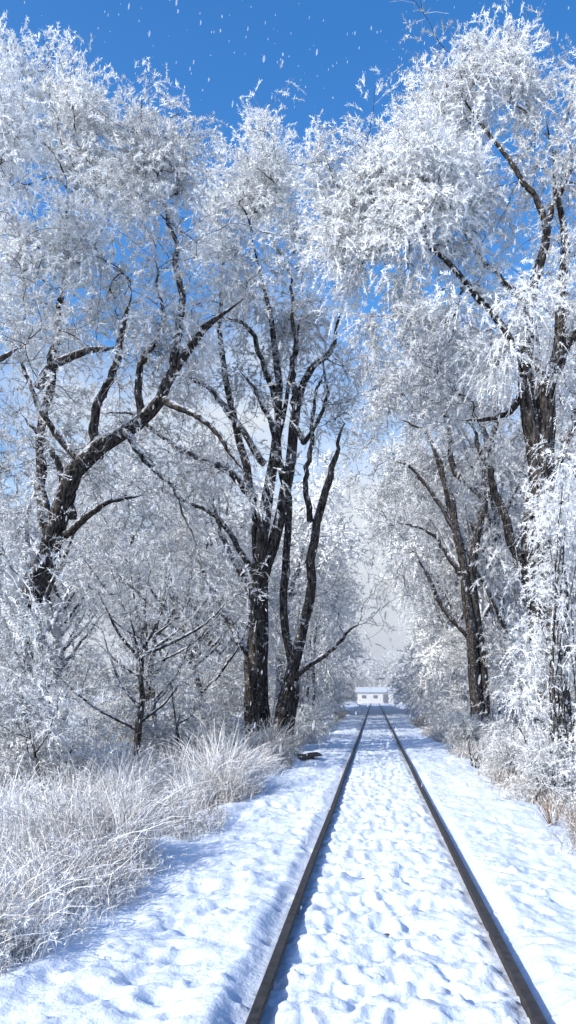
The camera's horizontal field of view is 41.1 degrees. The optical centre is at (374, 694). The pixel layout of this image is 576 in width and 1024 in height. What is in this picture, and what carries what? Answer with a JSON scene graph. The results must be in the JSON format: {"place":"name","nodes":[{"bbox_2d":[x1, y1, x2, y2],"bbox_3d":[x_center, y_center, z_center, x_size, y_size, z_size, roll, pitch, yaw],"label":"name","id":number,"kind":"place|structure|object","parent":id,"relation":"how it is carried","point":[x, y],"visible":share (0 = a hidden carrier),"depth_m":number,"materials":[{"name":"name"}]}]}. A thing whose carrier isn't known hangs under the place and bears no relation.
{"place":"outdoors","nodes":[
{"label":"outdoors","id":0,"kind":"place"},
{"bbox_2d":[0,696,575,1023],"bbox_3d":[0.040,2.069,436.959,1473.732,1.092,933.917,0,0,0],"label":"snow ground","id":1,"kind":"structure","parent":0,"point":[195,940],"depth_m":6.00,"materials":[{"name":"white snow"}]},
{"bbox_2d":[0,642,46,791],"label":"frosted shrub","id":2,"kind":"object","parent":1,"relation":"on","point":[5,766],"visible":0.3,"depth_m":12.89,"materials":[{"name":"white plant"}]},
{"bbox_2d":[0,616,108,791],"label":"frosted sapling","id":3,"kind":"object","parent":1,"relation":"on","point":[41,710],"visible":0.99,"depth_m":12.15,"materials":[{"name":"white plant"}]},
{"bbox_2d":[0,593,119,791],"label":"frosted sapling","id":4,"kind":"object","parent":1,"relation":"on","point":[94,650],"visible":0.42,"depth_m":15.69,"materials":[{"name":"white plant"}]},
{"bbox_2d":[0,714,143,792],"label":"frosted shrub","id":5,"kind":"object","parent":1,"relation":"on","point":[63,753],"visible":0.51,"depth_m":13.32,"materials":[{"name":"white plant"}]},
{"bbox_2d":[0,21,149,785],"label":"frosted tree","id":6,"kind":"object","parent":1,"relation":"on","point":[7,129],"visible":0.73,"depth_m":15.41,"materials":[{"name":"white plant"}]},
{"bbox_2d":[43,665,172,744],"bbox_3d":[-9.823,0.654,27.095,5.791,4.147,4.226,0,0,0],"label":"frosted shrub","id":7,"kind":"object","parent":1,"relation":"on","point":[93,710],"visible":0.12,"depth_m":26.85,"materials":[{"name":"white plant"}]},
{"bbox_2d":[57,683,192,750],"bbox_3d":[-7.657,1.373,21.589,4.296,3.473,4.732,0,0,-31],"label":"frosted shrub","id":8,"kind":"object","parent":1,"relation":"on","point":[118,711],"visible":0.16,"depth_m":21.19,"materials":[{"name":"white plant"}]},
{"bbox_2d":[0,529,285,766],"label":"frosted sapling","id":9,"kind":"object","parent":1,"relation":"on","point":[139,656],"visible":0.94,"depth_m":15.97,"materials":[{"name":"white plant"}]},
{"bbox_2d":[75,696,220,766],"bbox_3d":[-5.771,1.335,19.288,4.101,2.614,2.740,0,0,0],"label":"frosted shrub","id":10,"kind":"object","parent":1,"relation":"on","point":[121,727],"visible":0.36,"depth_m":19.28,"materials":[{"name":"white plant"}]},
{"bbox_2d":[55,481,243,725],"bbox_3d":[-7.182,-2.127,24.441,6.665,9.580,4.372,0,0,-24],"label":"frosted sapling","id":11,"kind":"object","parent":1,"relation":"on","point":[167,621],"visible":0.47,"depth_m":24.04,"materials":[{"name":"white plant"}]},
{"bbox_2d":[0,708,306,975],"bbox_3d":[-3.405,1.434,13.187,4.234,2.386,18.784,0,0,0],"label":"frosted grass","id":12,"kind":"structure","parent":1,"relation":"on","point":[79,854],"depth_m":7.58,"materials":[{"name":"white plant"}]},
{"bbox_2d":[60,526,249,748],"bbox_3d":[-5.976,-0.827,20.359,5.207,6.805,3.975,0,0,0],"label":"frosted sapling","id":13,"kind":"object","parent":1,"relation":"on","point":[175,653],"visible":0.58,"depth_m":20.37,"materials":[{"name":"white plant"}]},
{"bbox_2d":[104,648,239,764],"bbox_3d":[-4.987,0.818,18.701,2.927,3.994,2.670,0,0,14],"label":"frosted sapling","id":14,"kind":"object","parent":1,"relation":"on","point":[181,702],"visible":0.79,"depth_m":18.70,"materials":[{"name":"plant"}]},
{"bbox_2d":[0,10,348,749],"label":"frosted tree","id":15,"kind":"object","parent":1,"relation":"on","point":[76,110],"visible":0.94,"depth_m":18.67,"materials":[{"name":"white plant"}]},
{"bbox_2d":[96,533,291,747],"bbox_3d":[-5.942,-1.425,25.234,6.184,8.025,4.804,0,0,0],"label":"frosted sapling","id":16,"kind":"object","parent":1,"relation":"on","point":[212,652],"visible":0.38,"depth_m":25.13,"materials":[{"name":"white plant"}]},
{"bbox_2d":[163,720,240,764],"bbox_3d":[-4.957,1.760,20.853,2.595,2.205,2.825,0,0,0],"label":"frosted shrub","id":17,"kind":"object","parent":1,"relation":"on","point":[209,734],"visible":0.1,"depth_m":20.90,"materials":[{"name":"white plant"}]},
{"bbox_2d":[163,653,244,742],"bbox_3d":[-6.523,0.305,31.127,4.644,4.338,4.004,0,0,0],"label":"frosted shrub","id":18,"kind":"object","parent":1,"relation":"on","point":[226,704],"visible":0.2,"depth_m":30.47,"materials":[{"name":"white plant"}]},
{"bbox_2d":[200,799,224,815],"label":"dry weed","id":19,"kind":"object","parent":1,"relation":"on","point":[211,809],"visible":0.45,"depth_m":11.05,"materials":[{"name":"beige plant"}]},
{"bbox_2d":[23,62,439,748],"bbox_3d":[-4.287,-8.240,24.221,13.053,21.942,6.361,0,0,0],"label":"frosted tree","id":20,"kind":"object","parent":1,"relation":"on","point":[257,200],"visible":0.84,"depth_m":23.58,"materials":[{"name":"white plant"}]},
{"bbox_2d":[206,723,264,753],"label":"frosted shrub","id":21,"kind":"object","parent":1,"relation":"on","point":[244,735],"visible":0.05,"depth_m":20.32,"materials":[{"name":"white plant"}]},
{"bbox_2d":[0,301,575,739],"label":"frosted tree mass","id":22,"kind":"object","parent":1,"relation":"on","point":[244,541],"visible":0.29,"depth_m":39.74,"materials":[{"name":"white plant"}]},
{"bbox_2d":[236,709,345,755],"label":"frosted grass","id":23,"kind":"structure","parent":1,"relation":"on","point":[340,716],"depth_m":47.57,"materials":[{"name":"white plant"}]},
{"bbox_2d":[269,703,335,745],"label":"frosted shrub","id":24,"kind":"object","parent":1,"relation":"on","point":[312,740],"visible":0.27,"depth_m":26.55,"materials":[{"name":"white plant"}]},
{"bbox_2d":[297,752,321,759],"bbox_3d":[-1.701,1.617,20.015,0.609,0.085,0.506,-3,8,-11],"label":"wooden board","id":25,"kind":"object","parent":1,"relation":"on","point":[310,755],"visible":1,"depth_m":19.91,"materials":[{"name":"brown wood"}]},
{"bbox_2d":[295,698,335,738],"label":"frosted shrub","id":26,"kind":"object","parent":1,"relation":"on","point":[323,711],"visible":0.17,"depth_m":30.90,"materials":[{"name":"white plant"}]},
{"bbox_2d":[268,560,363,691],"bbox_3d":[-3.263,-1.812,33.030,4.540,8.284,4.703,0,0,31],"label":"frosted sapling","id":27,"kind":"object","parent":1,"relation":"on","point":[300,606],"visible":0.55,"depth_m":33.07,"materials":[{"name":"white plant"}]},
{"bbox_2d":[296,698,337,730],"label":"frosted shrub","id":28,"kind":"object","parent":1,"relation":"on","point":[310,708],"visible":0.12,"depth_m":36.56,"materials":[{"name":"white plant"}]},
{"bbox_2d":[301,682,333,714],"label":"frosted shrub","id":29,"kind":"object","parent":1,"relation":"on","point":[323,697],"visible":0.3,"depth_m":54.88,"materials":[{"name":"white plant"}]},
{"bbox_2d":[269,555,367,701],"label":"frosted sapling","id":30,"kind":"object","parent":1,"relation":"on","point":[307,689],"visible":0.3,"depth_m":46.92,"materials":[{"name":"white plant"}]},
{"bbox_2d":[297,693,343,719],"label":"frosted shrub","id":31,"kind":"object","parent":1,"relation":"on","point":[323,702],"visible":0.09,"depth_m":45.10,"materials":[{"name":"white plant"}]},
{"bbox_2d":[268,569,374,709],"bbox_3d":[-3.200,-2.158,39.794,5.946,9.067,4.901,0,0,28],"label":"frosted sapling","id":32,"kind":"object","parent":1,"relation":"on","point":[302,664],"visible":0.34,"depth_m":39.91,"materials":[{"name":"white plant"}]},
{"bbox_2d":[126,648,520,701],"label":"treeline","id":33,"kind":"object","parent":1,"relation":"on","point":[386,669],"visible":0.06,"depth_m":219.93,"materials":[{"name":"white plant"}]},
{"bbox_2d":[116,422,575,721],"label":"distant frosted trees","id":34,"kind":"object","parent":1,"relation":"on","point":[420,622],"visible":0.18,"depth_m":60.71,"materials":[{"name":"white plant"}]},
{"bbox_2d":[356,687,404,704],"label":"snow covered shed","id":35,"kind":"structure","parent":1,"relation":"on","point":[375,695],"depth_m":148.00,"materials":[{"name":"paint"}]},
{"bbox_2d":[362,695,401,700],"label":"windows","id":36,"kind":"structure","parent":35,"relation":"in","point":[363,696],"depth_m":147.94,"materials":[{"name":"grey glass"}]},
{"bbox_2d":[383,694,387,702],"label":"door","id":37,"kind":"structure","parent":35,"relation":"in","point":[385,696],"depth_m":147.94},
{"bbox_2d":[245,704,547,1023],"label":"railway track","id":38,"kind":"structure","parent":1,"relation":"on","point":[532,1010],"depth_m":5.53,"materials":[{"name":"metal"}]},
{"bbox_2d":[242,0,575,769],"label":"frosted tree","id":39,"kind":"object","parent":1,"relation":"on","point":[430,184],"visible":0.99,"depth_m":18.52,"materials":[{"name":"white plant"}]},
{"bbox_2d":[410,686,454,720],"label":"frosted shrub","id":40,"kind":"object","parent":1,"relation":"on","point":[426,695],"visible":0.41,"depth_m":51.89,"materials":[{"name":"white plant"}]},
{"bbox_2d":[308,247,558,735],"bbox_3d":[2.990,-9.310,38.594,12.849,24.824,8.004,0,0,0],"label":"frosted tree","id":41,"kind":"object","parent":1,"relation":"on","point":[473,631],"visible":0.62,"depth_m":38.01,"materials":[{"name":"white plant"}]},
{"bbox_2d":[415,696,470,722],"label":"frosted shrub","id":42,"kind":"object","parent":1,"relation":"on","point":[437,711],"visible":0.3,"depth_m":41.98,"materials":[{"name":"white plant"}]},
{"bbox_2d":[421,707,469,731],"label":"frosted shrub","id":43,"kind":"object","parent":1,"relation":"on","point":[445,711],"visible":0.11,"depth_m":33.99,"materials":[{"name":"white plant"}]},
{"bbox_2d":[426,708,496,749],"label":"frosted shrub","id":44,"kind":"object","parent":1,"relation":"on","point":[459,731],"visible":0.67,"depth_m":24.09,"materials":[{"name":"white plant"}]},
{"bbox_2d":[429,709,505,743],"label":"frosted shrub","id":45,"kind":"object","parent":1,"relation":"on","point":[467,717],"visible":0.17,"depth_m":28.91,"materials":[{"name":"white plant"}]},
{"bbox_2d":[379,229,575,739],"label":"frosted tree","id":46,"kind":"object","parent":1,"relation":"on","point":[508,530],"visible":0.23,"depth_m":28.88,"materials":[{"name":"white plant"}]},
{"bbox_2d":[462,711,516,768],"bbox_3d":[2.954,1.418,19.246,1.423,2.026,2.217,0,0,18],"label":"frosted shrub","id":47,"kind":"object","parent":1,"relation":"on","point":[501,727],"visible":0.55,"depth_m":19.13,"materials":[{"name":"white plant"}]},
{"bbox_2d":[407,714,575,854],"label":"frosted grass","id":48,"kind":"structure","parent":1,"relation":"on","point":[502,785],"depth_m":13.88,"materials":[{"name":"white plant"}]},
{"bbox_2d":[471,717,535,756],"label":"frosted shrub","id":49,"kind":"object","parent":1,"relation":"on","point":[502,731],"visible":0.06,"depth_m":22.84,"materials":[{"name":"white plant"}]},
{"bbox_2d":[476,721,554,782],"bbox_3d":[2.958,1.310,15.484,1.684,1.624,2.084,0,0,24],"label":"frosted shrub","id":50,"kind":"object","parent":1,"relation":"on","point":[507,752],"visible":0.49,"depth_m":15.18,"materials":[{"name":"white plant"}]},
{"bbox_2d":[477,688,572,771],"bbox_3d":[3.448,0.958,17.491,2.141,2.562,2.061,0,0,9],"label":"frosted shrub","id":51,"kind":"object","parent":1,"relation":"on","point":[513,733],"visible":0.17,"depth_m":17.21,"materials":[{"name":"white plant"}]},
{"bbox_2d":[485,420,575,794],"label":"frosted shrub","id":52,"kind":"object","parent":1,"relation":"on","point":[534,670],"visible":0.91,"depth_m":13.47,"materials":[{"name":"white plant"}]},
{"bbox_2d":[490,724,575,808],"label":"frosted shrub","id":53,"kind":"object","parent":1,"relation":"on","point":[540,763],"visible":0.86,"depth_m":12.25,"materials":[{"name":"white plant"}]},
{"bbox_2d":[533,791,569,824],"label":"dry weed","id":54,"kind":"object","parent":1,"relation":"on","point":[547,810],"visible":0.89,"depth_m":10.21,"materials":[{"name":"brown plant"}]},
{"bbox_2d":[533,757,575,826],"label":"frosted shrub","id":55,"kind":"object","parent":1,"relation":"on","point":[568,794],"visible":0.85,"depth_m":10.32,"materials":[{"name":"white plant"}]},
{"bbox_2d":[566,803,575,835],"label":"dry weed","id":56,"kind":"object","parent":1,"relation":"on","point":[572,815],"visible":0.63,"depth_m":9.18,"materials":[{"name":"brown plant"}]},
{"bbox_2d":[569,648,575,732],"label":"frosted shrub","id":57,"kind":"object","parent":1,"relation":"on","point":[573,693],"visible":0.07,"depth_m":28.70,"materials":[{"name":"white plant"}]},
{"bbox_2d":[0,0,575,695],"label":"sky","id":58,"kind":"structure","parent":0,"point":[219,50],"materials":[{"name":"blue"}]}
]}

